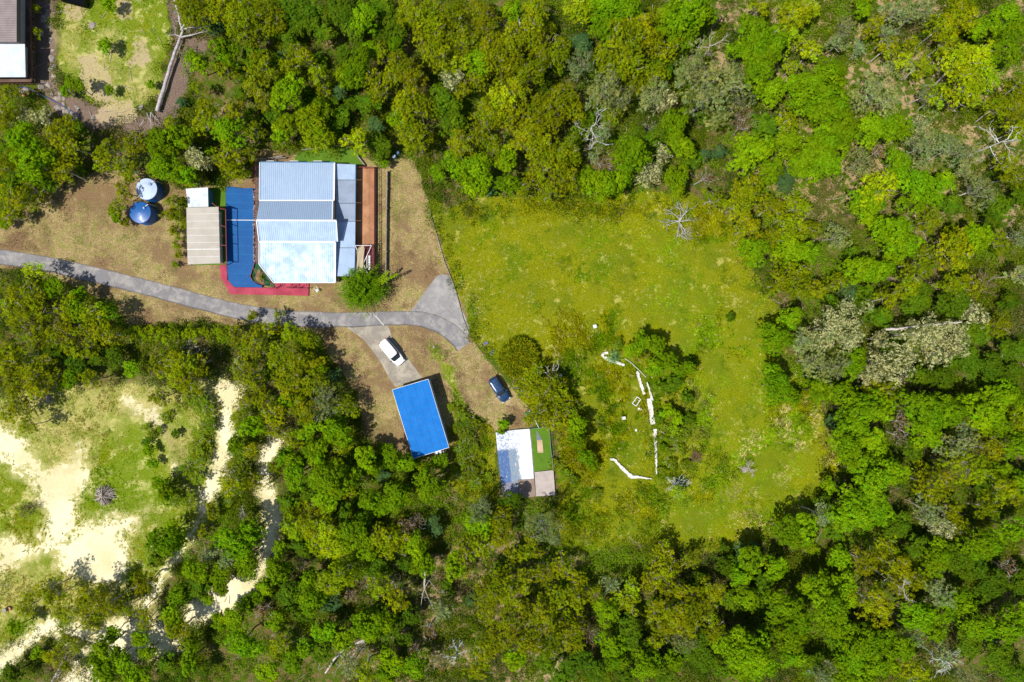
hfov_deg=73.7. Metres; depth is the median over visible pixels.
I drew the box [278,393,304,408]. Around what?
broadleaf tree
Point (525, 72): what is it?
gum tree
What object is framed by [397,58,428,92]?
gum tree
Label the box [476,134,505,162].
gum tree
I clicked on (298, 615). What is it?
evergreen tree
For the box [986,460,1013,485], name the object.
broadleaf tree
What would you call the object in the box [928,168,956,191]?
broadleaf tree
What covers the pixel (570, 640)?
gum tree
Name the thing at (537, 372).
gum tree
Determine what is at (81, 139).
evergreen tree
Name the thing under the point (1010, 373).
evergreen tree
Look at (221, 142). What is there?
gum tree
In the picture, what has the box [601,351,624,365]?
wall remnant
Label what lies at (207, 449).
scrub bush
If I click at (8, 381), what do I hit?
gum tree
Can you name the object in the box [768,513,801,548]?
broadleaf tree
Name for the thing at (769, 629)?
evergreen tree
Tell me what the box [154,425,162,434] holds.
scrub bush
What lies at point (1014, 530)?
broadleaf tree
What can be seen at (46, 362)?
gum tree
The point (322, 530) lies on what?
wattle tree
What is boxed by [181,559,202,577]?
gum tree
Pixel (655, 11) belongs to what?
gum tree
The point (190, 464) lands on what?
scrub bush
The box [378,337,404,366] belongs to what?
parked van
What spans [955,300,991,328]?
flowering tree
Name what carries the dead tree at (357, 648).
on the ground at (98, 552)
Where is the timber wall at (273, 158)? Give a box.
[255,156,286,160]
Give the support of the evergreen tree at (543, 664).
on the ground at (98, 552)
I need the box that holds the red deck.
[220,265,308,295]
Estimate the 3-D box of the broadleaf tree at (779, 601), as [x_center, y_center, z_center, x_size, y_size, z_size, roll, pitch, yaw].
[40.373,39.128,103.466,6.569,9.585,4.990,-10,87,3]
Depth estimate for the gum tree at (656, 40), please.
102.05 m
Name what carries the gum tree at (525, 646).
on the ground at (98, 552)
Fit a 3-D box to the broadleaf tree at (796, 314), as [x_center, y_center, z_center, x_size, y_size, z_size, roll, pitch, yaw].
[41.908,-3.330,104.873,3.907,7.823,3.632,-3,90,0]
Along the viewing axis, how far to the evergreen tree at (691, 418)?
106.61 m
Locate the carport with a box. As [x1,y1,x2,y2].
[182,203,228,264]
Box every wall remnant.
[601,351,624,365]
[610,458,631,476]
[630,475,651,478]
[636,371,645,394]
[646,382,653,400]
[647,398,654,424]
[653,429,656,473]
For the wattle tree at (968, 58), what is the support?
on the ground at (98, 552)
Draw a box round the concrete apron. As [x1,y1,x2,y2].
[411,274,468,336]
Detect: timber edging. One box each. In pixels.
[302,145,365,165]
[429,210,469,334]
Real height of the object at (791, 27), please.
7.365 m
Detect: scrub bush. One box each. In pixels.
[139,422,150,432]
[145,427,159,439]
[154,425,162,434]
[157,409,174,423]
[157,478,179,495]
[159,496,182,508]
[169,466,186,483]
[173,392,190,414]
[174,488,195,504]
[180,455,198,475]
[180,495,198,517]
[184,437,204,457]
[186,471,207,485]
[187,392,208,413]
[190,427,212,443]
[191,449,209,471]
[197,399,215,419]
[198,416,216,432]
[198,441,213,455]
[222,490,242,507]
[224,459,242,471]
[231,478,243,495]
[233,452,245,464]
[238,461,252,476]
[446,403,454,412]
[449,465,466,482]
[452,407,469,420]
[452,421,465,434]
[452,440,470,456]
[454,452,474,470]
[456,412,472,428]
[459,428,474,445]
[463,461,478,479]
[467,475,485,489]
[468,416,484,430]
[468,440,479,452]
[475,458,486,467]
[482,470,494,483]
[547,457,562,470]
[558,465,572,481]
[567,475,579,485]
[593,488,602,498]
[610,335,624,352]
[654,427,671,442]
[656,466,666,474]
[657,421,668,431]
[661,446,675,456]
[663,433,682,449]
[665,457,677,471]
[672,444,684,457]
[678,428,691,442]
[679,459,692,471]
[686,422,696,431]
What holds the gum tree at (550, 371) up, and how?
on the ground at (98, 552)
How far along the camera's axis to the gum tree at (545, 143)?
101.49 m
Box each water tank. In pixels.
[130,202,158,224]
[136,178,164,202]
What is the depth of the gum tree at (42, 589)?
102.41 m
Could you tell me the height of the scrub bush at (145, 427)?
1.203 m
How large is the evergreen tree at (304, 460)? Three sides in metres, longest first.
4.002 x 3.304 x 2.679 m
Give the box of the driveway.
[0,250,469,350]
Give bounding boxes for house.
[0,0,34,83]
[255,160,375,282]
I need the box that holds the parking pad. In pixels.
[347,325,421,386]
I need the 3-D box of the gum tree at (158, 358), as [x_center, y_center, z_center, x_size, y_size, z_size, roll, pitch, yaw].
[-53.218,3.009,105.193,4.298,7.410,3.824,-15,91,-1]
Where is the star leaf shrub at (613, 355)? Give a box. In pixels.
[606,350,621,364]
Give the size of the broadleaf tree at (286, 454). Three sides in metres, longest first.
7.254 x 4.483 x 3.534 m
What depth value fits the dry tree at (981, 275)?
101.64 m
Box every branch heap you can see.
[180,339,208,357]
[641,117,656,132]
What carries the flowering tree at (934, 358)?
on the ground at (98, 552)
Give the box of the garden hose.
[22,87,78,115]
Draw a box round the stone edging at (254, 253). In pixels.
[253,187,255,261]
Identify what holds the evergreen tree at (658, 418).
on the ground at (98, 552)
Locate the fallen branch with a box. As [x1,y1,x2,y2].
[146,112,160,127]
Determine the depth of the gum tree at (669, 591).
102.56 m
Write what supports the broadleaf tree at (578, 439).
on the ground at (98, 552)
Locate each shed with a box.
[186,187,213,206]
[496,427,554,497]
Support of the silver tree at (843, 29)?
on the ground at (98, 552)
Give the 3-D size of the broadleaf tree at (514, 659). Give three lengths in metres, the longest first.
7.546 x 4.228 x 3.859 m
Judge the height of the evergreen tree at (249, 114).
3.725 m
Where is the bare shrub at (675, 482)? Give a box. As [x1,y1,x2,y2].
[666,476,690,493]
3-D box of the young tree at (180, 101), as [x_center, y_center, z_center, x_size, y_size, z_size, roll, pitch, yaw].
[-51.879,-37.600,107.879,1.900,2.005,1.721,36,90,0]
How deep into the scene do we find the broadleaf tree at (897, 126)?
100.05 m
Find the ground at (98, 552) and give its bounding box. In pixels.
[0,0,1023,681]
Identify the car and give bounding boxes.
[62,0,89,7]
[487,375,510,402]
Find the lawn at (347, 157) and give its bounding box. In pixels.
[294,146,362,165]
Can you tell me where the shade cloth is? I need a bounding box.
[357,246,363,272]
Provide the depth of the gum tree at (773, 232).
101.91 m
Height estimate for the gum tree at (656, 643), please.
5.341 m
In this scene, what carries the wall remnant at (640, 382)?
on the ground at (98, 552)
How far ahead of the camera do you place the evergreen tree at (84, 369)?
105.86 m
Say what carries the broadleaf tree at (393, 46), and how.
on the ground at (98, 552)
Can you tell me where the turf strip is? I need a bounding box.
[211,187,225,208]
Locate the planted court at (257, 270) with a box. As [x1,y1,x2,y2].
[247,262,274,287]
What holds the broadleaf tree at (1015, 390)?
on the ground at (98, 552)
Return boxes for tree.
[0,83,24,100]
[0,97,12,113]
[0,104,34,135]
[0,148,35,181]
[0,177,22,201]
[0,183,36,220]
[0,209,26,227]
[0,220,13,229]
[0,276,21,294]
[0,297,25,321]
[0,340,33,359]
[0,348,32,378]
[0,401,28,423]
[1,369,39,398]
[2,282,35,306]
[2,660,28,681]
[3,385,40,411]
[4,119,42,150]
[5,315,29,334]
[5,617,33,637]
[7,168,29,185]
[8,145,65,185]
[8,343,42,366]
[12,597,41,617]
[13,297,49,325]
[13,360,56,391]
[14,106,42,122]
[14,396,43,418]
[15,205,31,221]
[16,274,56,306]
[18,415,47,434]
[20,180,49,201]
[20,299,56,322]
[21,261,55,279]
[21,588,40,604]
[23,322,49,350]
[24,141,46,160]
[24,194,46,212]
[27,372,56,399]
[28,645,45,659]
[29,4,41,12]
[30,323,51,341]
[31,26,43,39]
[31,104,62,129]
[31,352,64,377]
[33,570,70,604]
[37,173,64,192]
[38,343,56,364]
[39,191,54,207]
[40,275,73,299]
[42,113,77,156]
[42,643,70,667]
[43,154,87,184]
[43,326,71,350]
[44,317,82,350]
[44,365,63,386]
[45,585,74,608]
[49,344,65,364]
[52,293,87,321]
[52,603,74,622]
[53,132,91,159]
[56,377,74,390]
[56,623,80,645]
[57,658,73,671]
[58,85,75,97]
[60,335,93,358]
[62,352,89,375]
[62,366,83,389]
[62,594,94,619]
[64,75,92,95]
[64,298,85,322]
[66,285,93,301]
[68,321,99,346]
[69,118,86,134]
[69,634,92,655]
[70,131,88,151]
[71,160,85,175]
[73,581,115,613]
[74,366,94,380]
[75,609,108,632]
[76,301,116,325]
[78,339,100,359]
[78,368,106,389]
[87,349,108,365]
[87,648,126,678]
[88,317,117,347]
[90,666,119,681]
[91,134,129,160]
[91,631,125,660]
[92,151,117,173]
[97,36,112,55]
[97,583,125,617]
[98,581,114,596]
[99,303,125,320]
[99,321,123,347]
[101,0,117,15]
[104,83,114,95]
[105,345,126,372]
[105,623,124,640]
[107,197,129,216]
[107,646,131,663]
[108,206,122,222]
[113,153,143,179]
[114,180,137,203]
[115,651,145,681]
[116,590,139,615]
[119,216,130,226]
[121,127,151,156]
[122,171,140,186]
[122,359,144,378]
[123,325,139,342]
[130,569,161,600]
[130,626,150,646]
[131,658,156,681]
[132,598,154,617]
[135,640,160,661]
[136,609,157,631]
[137,327,150,340]
[140,437,152,445]
[142,443,155,458]
[143,527,180,556]
[144,126,180,157]
[144,129,158,138]
[145,458,160,467]
[146,79,156,89]
[146,152,181,182]
[146,324,161,339]
[147,348,172,372]
[147,387,171,406]
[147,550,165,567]
[151,475,168,489]
[154,326,169,344]
[155,0,210,111]
[155,367,189,389]
[156,650,179,672]
[157,208,175,220]
[157,482,181,506]
[159,604,180,622]
[161,124,201,150]
[162,349,187,371]
[163,115,180,130]
[163,193,184,206]
[163,515,187,546]
[164,612,185,638]
[164,617,192,649]
[166,582,188,607]
[167,223,179,235]
[168,321,180,340]
[168,539,187,549]
[169,350,203,382]
[170,0,208,21]
[171,241,182,250]
[171,428,179,438]
[172,260,178,267]
[172,665,189,681]
[173,206,186,220]
[173,248,182,258]
[174,234,182,241]
[175,96,190,107]
[175,164,199,186]
[175,362,208,394]
[177,196,187,208]
[177,578,195,601]
[178,219,186,229]
[180,17,199,31]
[180,647,203,676]
[181,47,211,75]
[181,321,194,339]
[181,386,198,400]
[181,558,212,584]
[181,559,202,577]
[183,2,214,32]
[183,632,203,654]
[184,178,195,187]
[185,146,212,170]
[188,327,203,343]
[188,576,210,600]
[189,81,207,93]
[189,352,212,378]
[191,106,216,135]
[193,91,221,120]
[194,169,209,186]
[195,522,213,537]
[196,659,213,676]
[198,549,219,562]
[200,592,213,605]
[202,326,215,342]
[203,500,216,509]
[204,0,236,23]
[204,146,215,154]
[206,507,219,519]
[207,20,224,35]
[207,37,243,74]
[207,62,241,83]
[207,561,232,583]
[209,116,247,149]
[210,608,231,632]
[211,322,232,342]
[212,143,245,175]
[212,517,268,560]
[212,547,235,570]
[213,579,228,596]
[216,474,250,497]
[219,0,240,20]
[220,141,236,151]
[220,158,239,177]
[221,597,252,632]
[222,2,254,37]
[223,98,245,122]
[223,626,265,657]
[225,324,244,346]
[226,433,245,455]
[229,160,251,179]
[229,356,260,386]
[229,410,252,427]
[232,61,247,75]
[232,86,248,101]
[232,168,248,183]
[233,356,245,367]
[233,542,257,569]
[235,25,261,47]
[236,388,256,408]
[236,557,258,581]
[237,0,266,29]
[237,323,268,362]
[237,589,253,608]
[238,120,267,140]
[238,415,266,436]
[240,145,259,164]
[240,519,265,541]
[241,38,261,68]
[242,76,267,101]
[242,442,259,457]
[243,49,280,87]
[243,107,260,124]
[243,372,265,391]
[243,471,265,490]
[246,309,258,320]
[248,589,265,608]
[249,19,272,43]
[250,0,285,29]
[252,382,273,411]
[253,320,279,339]
[253,659,282,681]
[254,575,276,596]
[255,94,271,113]
[255,599,275,619]
[257,76,278,93]
[260,401,289,426]
[261,106,288,126]
[263,13,288,41]
[263,365,279,381]
[264,52,282,72]
[264,457,282,474]
[264,607,286,631]
[265,424,283,437]
[265,555,291,583]
[266,340,292,372]
[266,641,286,662]
[268,19,280,37]
[269,71,306,112]
[270,121,293,147]
[270,362,302,390]
[270,631,292,655]
[271,539,288,560]
[272,0,302,32]
[272,397,288,414]
[273,307,285,319]
[273,580,301,610]
[274,110,300,139]
[274,445,303,469]
[275,52,301,80]
[275,72,286,81]
[275,379,301,401]
[275,491,299,518]
[276,18,305,44]
[276,51,287,63]
[276,320,287,334]
[277,512,302,540]
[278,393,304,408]
[279,343,312,373]
[280,321,300,348]
[280,646,302,674]
[281,429,307,450]
[283,459,308,492]
[286,0,323,21]
[286,41,304,59]
[286,391,316,424]
[286,532,311,559]
[287,604,316,623]
[288,501,305,521]
[289,452,307,467]
[291,47,321,72]
[294,102,309,116]
[294,382,308,399]
[294,420,322,440]
[295,8,320,35]
[295,102,325,135]
[295,557,310,569]
[296,509,324,542]
[296,587,327,617]
[296,635,316,658]
[297,328,317,348]
[297,351,329,370]
[297,367,330,397]
[297,416,308,428]
[298,438,325,461]
[298,568,319,591]
[299,84,317,102]
[300,115,336,153]
[300,483,317,502]
[304,500,320,520]
[304,535,324,556]
[306,451,329,468]
[307,65,327,86]
[307,469,329,489]
[309,51,327,68]
[309,514,341,544]
[310,458,355,495]
[310,487,341,514]
[310,615,336,643]
[310,639,334,667]
[311,96,334,123]
[312,383,338,413]
[312,436,329,454]
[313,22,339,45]
[313,401,327,422]
[314,80,331,99]
[316,362,329,377]
[316,413,334,432]
[316,557,356,595]
[317,418,352,447]
[317,506,335,525]
[319,0,343,26]
[320,118,342,139]
[320,538,347,559]
[320,594,342,612]
[321,96,338,109]
[322,367,342,383]
[322,638,369,677]
[323,581,340,600]
[324,406,341,418]
[327,455,340,467]
[328,0,359,28]
[329,104,349,129]
[331,412,349,429]
[331,436,353,456]
[332,66,354,89]
[332,83,347,99]
[332,533,360,554]
[332,622,357,651]
[333,262,397,318]
[333,393,356,414]
[334,44,349,62]
[334,473,359,499]
[337,501,355,524]
[338,13,366,41]
[338,518,369,546]
[339,127,368,156]
[339,556,361,586]
[339,648,361,679]
[342,398,361,417]
[342,448,358,464]
[342,465,362,488]
[343,46,372,88]
[343,97,357,112]
[344,70,360,90]
[344,588,357,601]
[346,459,357,471]
[349,605,386,643]
[350,0,380,35]
[351,33,367,52]
[351,656,375,681]
[352,508,375,530]
[354,93,381,116]
[354,445,376,471]
[354,577,373,592]
[355,532,378,561]
[358,67,384,92]
[358,488,380,510]
[360,130,382,150]
[361,40,380,60]
[363,461,380,477]
[366,558,390,581]
[366,571,391,600]
[366,598,385,616]
[367,115,386,132]
[368,75,390,105]
[369,134,391,160]
[370,0,396,22]
[371,520,402,559]
[371,605,398,634]
[372,25,393,45]
[372,662,396,681]
[373,40,388,64]
[374,157,390,168]
[374,495,388,517]
[376,441,390,456]
[376,470,390,482]
[377,616,405,645]
[378,645,406,676]
[380,480,414,514]
[381,60,401,91]
[382,7,411,40]
[382,443,402,470]
[382,586,410,613]
[385,572,401,588]
[386,34,404,56]
[386,110,404,126]
[387,49,416,81]
[387,522,412,549]
[391,84,426,122]
[391,478,411,496]
[394,0,427,35]
[394,118,431,152]
[394,630,413,650]
[395,452,417,471]
[396,0,416,17]
[396,555,413,571]
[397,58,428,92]
[397,531,416,554]
[399,516,416,533]
[399,603,419,625]
[400,649,429,680]
[403,91,439,124]
[404,528,428,564]
[405,129,433,154]
[407,639,421,657]
[408,512,426,528]
[409,560,429,574]
[410,0,443,41]
[411,24,431,54]
[411,453,423,463]
[411,466,448,505]
[416,461,431,475]
[416,572,442,610]
[418,552,436,578]
[418,616,436,643]
[421,32,454,74]
[423,13,448,50]
[425,83,463,119]
[425,514,443,538]
[427,163,446,182]
[428,599,454,621]
[429,647,451,674]
[431,452,449,469]
[438,0,473,36]
[438,68,466,92]
[438,109,468,137]
[440,146,463,181]
[440,580,455,595]
[442,54,470,75]
[444,549,466,582]
[444,639,469,664]
[445,25,475,57]
[445,127,475,158]
[452,533,476,562]
[453,79,472,100]
[453,167,470,185]
[455,151,493,191]
[456,561,471,578]
[460,654,490,680]
[461,171,491,199]
[462,0,486,28]
[463,510,492,535]
[465,26,486,55]
[465,48,493,79]
[465,68,488,91]
[465,590,481,606]
[466,122,489,147]
[466,531,489,556]
[467,96,502,132]
[467,494,493,524]
[470,532,496,559]
[471,4,502,41]
[471,570,504,613]
[473,638,498,665]
[476,29,504,71]
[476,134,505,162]
[476,601,497,626]
[483,560,508,583]
[483,620,509,654]
[484,561,517,603]
[486,53,512,83]
[486,79,519,116]
[486,177,499,196]
[489,503,514,533]
[490,526,515,553]
[491,34,523,78]
[491,172,525,195]
[493,144,516,172]
[496,20,526,61]
[496,100,522,132]
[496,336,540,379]
[496,427,504,434]
[496,605,527,639]
[497,418,509,429]
[497,490,522,514]
[498,0,522,23]
[499,587,527,613]
[501,647,527,671]
[504,123,545,159]
[504,545,526,563]
[505,71,532,108]
[506,566,535,595]
[508,616,548,655]
[510,53,552,85]
[510,382,544,405]
[514,596,539,620]
[515,21,545,55]
[516,170,543,196]
[516,542,535,560]
[517,114,550,137]
[520,0,548,35]
[521,89,556,125]
[521,375,539,391]
[521,412,537,426]
[522,367,539,381]
[522,528,537,549]
[523,592,557,635]
[524,508,564,545]
[525,144,569,185]
[526,126,554,160]
[526,396,552,425]
[528,32,557,64]
[530,361,545,379]
[530,542,544,558]
[530,561,558,586]
[531,646,558,674]
[532,374,561,396]
[535,628,568,660]
[537,180,562,204]
[540,389,558,412]
[541,413,560,432]
[542,20,557,34]
[542,82,576,115]
[542,612,569,639]
[543,109,566,136]
[544,582,575,612]
[545,368,560,380]
[545,400,562,416]
[546,36,571,74]
[546,132,581,165]
[546,159,578,197]
[549,384,569,405]
[550,657,579,681]
[551,57,568,76]
[551,91,585,122]
[551,549,578,579]
[554,412,568,426]
[554,619,586,654]
[556,376,570,390]
[556,401,574,417]
[558,606,575,626]
[561,0,590,25]
[561,394,578,410]
[562,646,596,671]
[563,48,594,83]
[565,433,587,449]
[566,412,588,436]
[566,570,589,588]
[567,585,587,614]
[568,31,593,57]
[569,171,585,194]
[570,125,588,144]
[571,609,587,629]
[575,109,608,149]
[575,165,596,190]
[576,111,596,128]
[577,0,604,22]
[577,447,595,466]
[578,583,600,602]
[579,168,624,201]
[581,60,604,81]
[582,656,608,681]
[584,121,611,149]
[584,147,600,165]
[584,625,601,647]
[585,63,620,110]
[586,12,618,48]
[587,459,600,473]
[588,0,621,23]
[590,36,620,78]
[590,155,612,170]
[590,595,620,628]
[593,630,627,657]
[599,85,633,116]
[599,576,623,594]
[600,154,622,172]
[601,52,633,84]
[604,102,624,125]
[604,648,632,671]
[605,18,645,70]
[607,586,628,607]
[608,47,646,76]
[609,133,652,174]
[612,160,634,196]
[612,610,642,655]
[613,0,644,33]
[613,659,639,681]
[618,589,640,615]
[621,12,658,48]
[623,341,641,358]
[624,574,640,601]
[625,70,647,95]
[625,638,657,663]
[629,123,654,151]
[629,649,661,681]
[631,159,662,188]
[631,352,648,362]
[633,329,654,353]
[636,75,669,114]
[638,59,671,91]
[640,559,663,593]
[641,31,665,58]
[641,598,668,623]
[644,122,668,147]
[644,356,667,377]
[644,548,666,565]
[645,6,660,29]
[646,632,664,649]
[647,87,677,113]
[649,46,666,61]
[649,54,676,83]
[649,334,664,355]
[649,559,676,584]
[650,620,669,643]
[651,597,690,634]
[652,23,670,36]
[652,409,664,423]
[652,538,674,563]
[653,141,673,164]
[654,379,667,393]
[655,0,682,26]
[655,655,677,681]
[657,33,684,62]
[657,351,678,371]
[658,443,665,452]
[658,577,685,596]
[659,107,688,140]
[659,402,675,417]
[659,553,682,573]
[661,164,689,199]
[661,374,685,391]
[663,131,697,159]
[664,0,711,38]
[664,645,683,672]
[667,19,699,53]
[667,422,681,436]
[667,626,697,654]
[668,484,686,499]
[669,636,702,660]
[670,576,698,603]
[671,361,697,377]
[671,407,683,424]
[673,34,751,131]
[673,614,696,641]
[674,48,707,88]
[675,595,713,632]
[679,548,703,569]
[680,151,706,170]
[680,390,694,403]
[681,412,695,425]
[687,357,697,365]
[688,624,711,648]
[688,644,722,672]
[690,157,723,190]
[690,585,709,610]
[692,571,711,587]
[694,575,727,605]
[695,112,708,124]
[695,596,723,627]
[696,149,711,162]
[697,0,720,24]
[698,32,729,60]
[700,617,729,643]
[701,188,726,213]
[708,634,737,657]
[710,143,728,160]
[712,657,732,678]
[714,554,739,574]
[716,624,753,662]
[718,589,740,610]
[719,542,732,558]
[720,185,758,231]
[722,86,756,111]
[724,38,748,62]
[724,130,775,174]
[724,627,771,677]
[725,192,753,214]
[725,311,735,321]
[725,660,751,681]
[726,212,763,242]
[727,102,751,127]
[727,562,754,586]
[729,172,763,206]
[731,109,757,135]
[732,237,772,268]
[732,586,758,610]
[733,541,760,570]
[734,12,778,60]
[735,581,762,613]
[736,79,756,97]
[736,170,757,196]
[737,539,762,574]
[740,43,775,94]
[746,0,769,16]
[746,111,779,137]
[747,23,788,61]
[747,641,779,681]
[752,76,785,108]
[753,321,795,356]
[753,553,767,570]
[753,621,781,641]
[754,572,778,599]
[756,157,784,187]
[756,192,788,222]
[759,226,783,253]
[759,362,792,406]
[762,588,805,624]
[763,553,789,582]
[766,129,803,159]
[766,269,790,297]
[767,165,797,194]
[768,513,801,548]
[770,233,802,263]
[770,258,811,299]
[773,624,807,653]
[774,0,813,32]
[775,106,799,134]
[775,211,809,242]
[775,307,803,330]
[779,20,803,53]
[779,257,799,272]
[779,642,810,668]
[780,610,815,635]
[781,194,813,218]
[782,54,802,75]
[782,72,811,101]
[783,63,847,109]
[786,151,812,178]
[786,388,802,407]
[790,120,841,171]
[790,240,822,266]
[792,0,820,23]
[792,94,822,119]
[792,326,814,354]
[792,510,818,542]
[793,526,820,554]
[796,39,823,65]
[796,344,825,377]
[796,567,830,604]
[797,219,822,238]
[801,148,845,183]
[801,498,834,526]
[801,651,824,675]
[802,375,829,405]
[804,276,829,298]
[806,88,850,125]
[806,659,838,681]
[807,295,873,354]
[809,584,851,640]
[812,349,851,384]
[812,492,835,510]
[814,55,848,82]
[818,475,835,494]
[819,658,857,681]
[820,221,852,251]
[821,109,858,158]
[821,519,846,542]
[821,623,846,652]
[822,32,850,53]
[823,380,859,404]
[824,294,840,308]
[824,412,841,430]
[824,483,870,532]
[825,272,849,289]
[825,428,864,472]
[825,543,851,570]
[826,14,857,47]
[826,570,858,608]
[828,388,884,436]
[830,404,850,428]
[832,639,865,675]
[836,281,857,302]
[838,255,887,284]
[838,345,866,381]
[839,428,868,448]
[840,453,894,500]
[840,622,873,660]
[842,148,871,181]
[843,245,860,268]
[844,182,886,213]
[844,198,880,226]
[844,499,880,531]
[847,60,915,119]
[848,580,895,628]
[849,38,867,59]
[849,544,879,576]
[850,0,873,19]
[851,110,887,149]
[852,165,898,208]
[852,284,875,307]
[852,358,886,385]
[852,619,876,635]
[854,479,895,527]
[854,669,876,681]
[856,11,886,42]
[856,629,892,657]
[858,379,885,398]
[859,426,889,461]
[861,653,889,678]
[862,304,893,329]
[863,259,895,282]
[864,143,887,159]
[864,329,888,351]
[865,110,915,144]
[865,213,915,252]
[866,215,899,242]
[866,341,921,385]
[867,33,901,63]
[868,455,912,485]
[870,284,903,309]
[870,394,895,422]
[871,24,898,49]
[871,443,892,468]
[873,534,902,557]
[873,569,916,601]
[875,335,899,355]
[876,146,913,183]
[876,230,926,260]
[877,0,913,25]
[877,244,901,264]
[877,510,912,542]
[877,549,914,588]
[879,377,908,399]
[879,628,918,661]
[879,651,901,676]
[883,572,916,602]
[884,48,913,72]
[885,321,961,330]
[885,424,909,448]
[887,276,943,289]
[888,269,922,300]
[889,311,952,353]
[889,410,912,434]
[892,167,945,206]
[892,388,954,431]
[893,622,925,648]
[894,189,929,214]
[895,429,923,464]
[896,244,942,279]
[896,601,939,632]
[897,0,934,29]
[897,290,931,316]
[898,34,921,55]
[899,659,930,681]
[900,113,928,139]
[900,376,914,385]
[901,110,951,170]
[901,364,932,386]
[902,53,937,81]
[903,420,943,449]
[903,532,933,562]
[905,492,948,527]
[906,85,935,109]
[909,461,955,505]
[910,568,932,591]
[911,460,936,482]
[912,202,938,220]
[912,281,934,304]
[913,515,956,538]
[914,202,943,235]
[916,12,958,46]
[916,577,956,608]
[917,82,950,110]
[918,535,952,578]
[918,620,950,644]
[919,341,952,370]
[922,645,961,678]
[924,590,957,624]
[925,362,956,389]
[925,634,961,672]
[926,133,968,166]
[927,30,958,60]
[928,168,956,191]
[928,225,974,275]
[930,391,968,427]
[931,41,979,87]
[931,272,970,300]
[931,317,970,357]
[932,0,979,38]
[932,284,973,320]
[932,426,980,463]
[932,446,996,485]
[935,64,988,109]
[935,502,963,523]
[936,191,964,214]
[938,0,978,31]
[939,221,996,256]
[940,223,955,236]
[940,516,970,541]
[941,586,976,615]
[942,543,979,581]
[944,339,983,381]
[946,142,985,170]
[946,659,985,681]
[948,321,992,347]
[951,163,973,176]
[951,174,998,211]
[951,526,1007,560]
[951,627,983,664]
[952,613,998,640]
[954,92,983,108]
[954,417,978,439]
[955,271,986,300]
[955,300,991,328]
[956,391,1007,433]
[959,39,997,78]
[961,61,1003,93]
[962,430,1009,464]
[963,14,1001,42]
[966,474,995,504]
[966,494,1001,519]
[967,266,1000,299]
[970,554,989,579]
[971,121,1020,162]
[971,378,1016,416]
[971,568,1010,603]
[972,94,1014,123]
[974,207,1003,230]
[978,350,1004,386]
[978,641,1015,671]
[980,411,1013,439]
[981,27,1023,66]
[981,311,1012,338]
[981,607,1023,644]
[982,427,1023,461]
[982,472,1023,508]
[983,382,1023,406]
[985,515,1023,541]
[986,0,1023,31]
[986,31,999,45]
[986,151,1018,174]
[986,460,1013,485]
[987,193,1011,220]
[990,223,1023,250]
[990,227,1011,256]
[991,117,1023,144]
[991,164,1023,192]
[991,337,1023,362]
[991,553,1018,582]
[991,600,1023,629]
[994,264,1023,284]
[994,662,1023,681]
[995,81,1023,121]
[995,290,1022,312]
[1000,16,1023,41]
[1000,362,1023,383]
[1001,467,1023,499]
[1002,73,1023,95]
[1005,413,1023,438]
[1007,397,1023,418]
[1007,563,1023,603]
[1010,182,1023,208]
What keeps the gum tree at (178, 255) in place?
on the ground at (98, 552)
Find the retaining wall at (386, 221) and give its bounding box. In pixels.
[385,170,388,280]
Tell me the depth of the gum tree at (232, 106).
102.52 m
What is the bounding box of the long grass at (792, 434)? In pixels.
[0,0,841,646]
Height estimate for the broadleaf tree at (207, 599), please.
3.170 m
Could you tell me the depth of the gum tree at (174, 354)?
102.65 m
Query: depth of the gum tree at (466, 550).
102.53 m
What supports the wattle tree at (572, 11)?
on the ground at (98, 552)
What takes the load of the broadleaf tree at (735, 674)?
on the ground at (98, 552)
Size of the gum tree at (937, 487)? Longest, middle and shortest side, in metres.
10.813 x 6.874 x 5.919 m
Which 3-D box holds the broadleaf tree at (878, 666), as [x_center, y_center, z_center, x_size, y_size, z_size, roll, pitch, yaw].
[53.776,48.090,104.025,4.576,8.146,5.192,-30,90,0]
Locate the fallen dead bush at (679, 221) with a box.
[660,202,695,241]
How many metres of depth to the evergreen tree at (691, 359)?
106.76 m
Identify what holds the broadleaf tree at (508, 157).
on the ground at (98, 552)
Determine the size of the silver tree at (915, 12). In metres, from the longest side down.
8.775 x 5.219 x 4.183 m
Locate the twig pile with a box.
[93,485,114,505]
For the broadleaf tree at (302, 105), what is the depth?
103.84 m
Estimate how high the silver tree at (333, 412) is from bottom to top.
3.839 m
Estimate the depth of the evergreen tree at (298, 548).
103.43 m
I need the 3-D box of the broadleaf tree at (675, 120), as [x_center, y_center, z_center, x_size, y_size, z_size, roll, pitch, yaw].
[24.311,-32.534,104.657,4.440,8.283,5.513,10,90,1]
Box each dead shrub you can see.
[16,501,36,519]
[199,548,217,560]
[238,505,248,518]
[688,451,703,462]
[739,461,753,474]
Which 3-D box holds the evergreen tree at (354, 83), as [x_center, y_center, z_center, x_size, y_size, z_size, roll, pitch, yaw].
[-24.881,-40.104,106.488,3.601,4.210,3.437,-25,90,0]
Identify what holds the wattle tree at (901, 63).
on the ground at (98, 552)
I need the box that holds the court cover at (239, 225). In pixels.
[226,186,261,287]
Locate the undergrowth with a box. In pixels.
[0,0,1023,681]
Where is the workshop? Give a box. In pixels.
[392,379,449,458]
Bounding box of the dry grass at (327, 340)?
[2,145,533,461]
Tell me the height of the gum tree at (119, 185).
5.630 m
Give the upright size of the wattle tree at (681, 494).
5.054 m
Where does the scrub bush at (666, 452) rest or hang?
on the ground at (98, 552)
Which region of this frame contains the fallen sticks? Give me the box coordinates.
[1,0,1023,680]
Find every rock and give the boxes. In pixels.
[21,86,28,92]
[38,83,44,89]
[40,15,46,22]
[45,394,50,401]
[48,55,54,61]
[53,95,61,100]
[54,104,61,110]
[62,109,69,114]
[88,22,95,28]
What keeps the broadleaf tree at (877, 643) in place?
on the ground at (98, 552)

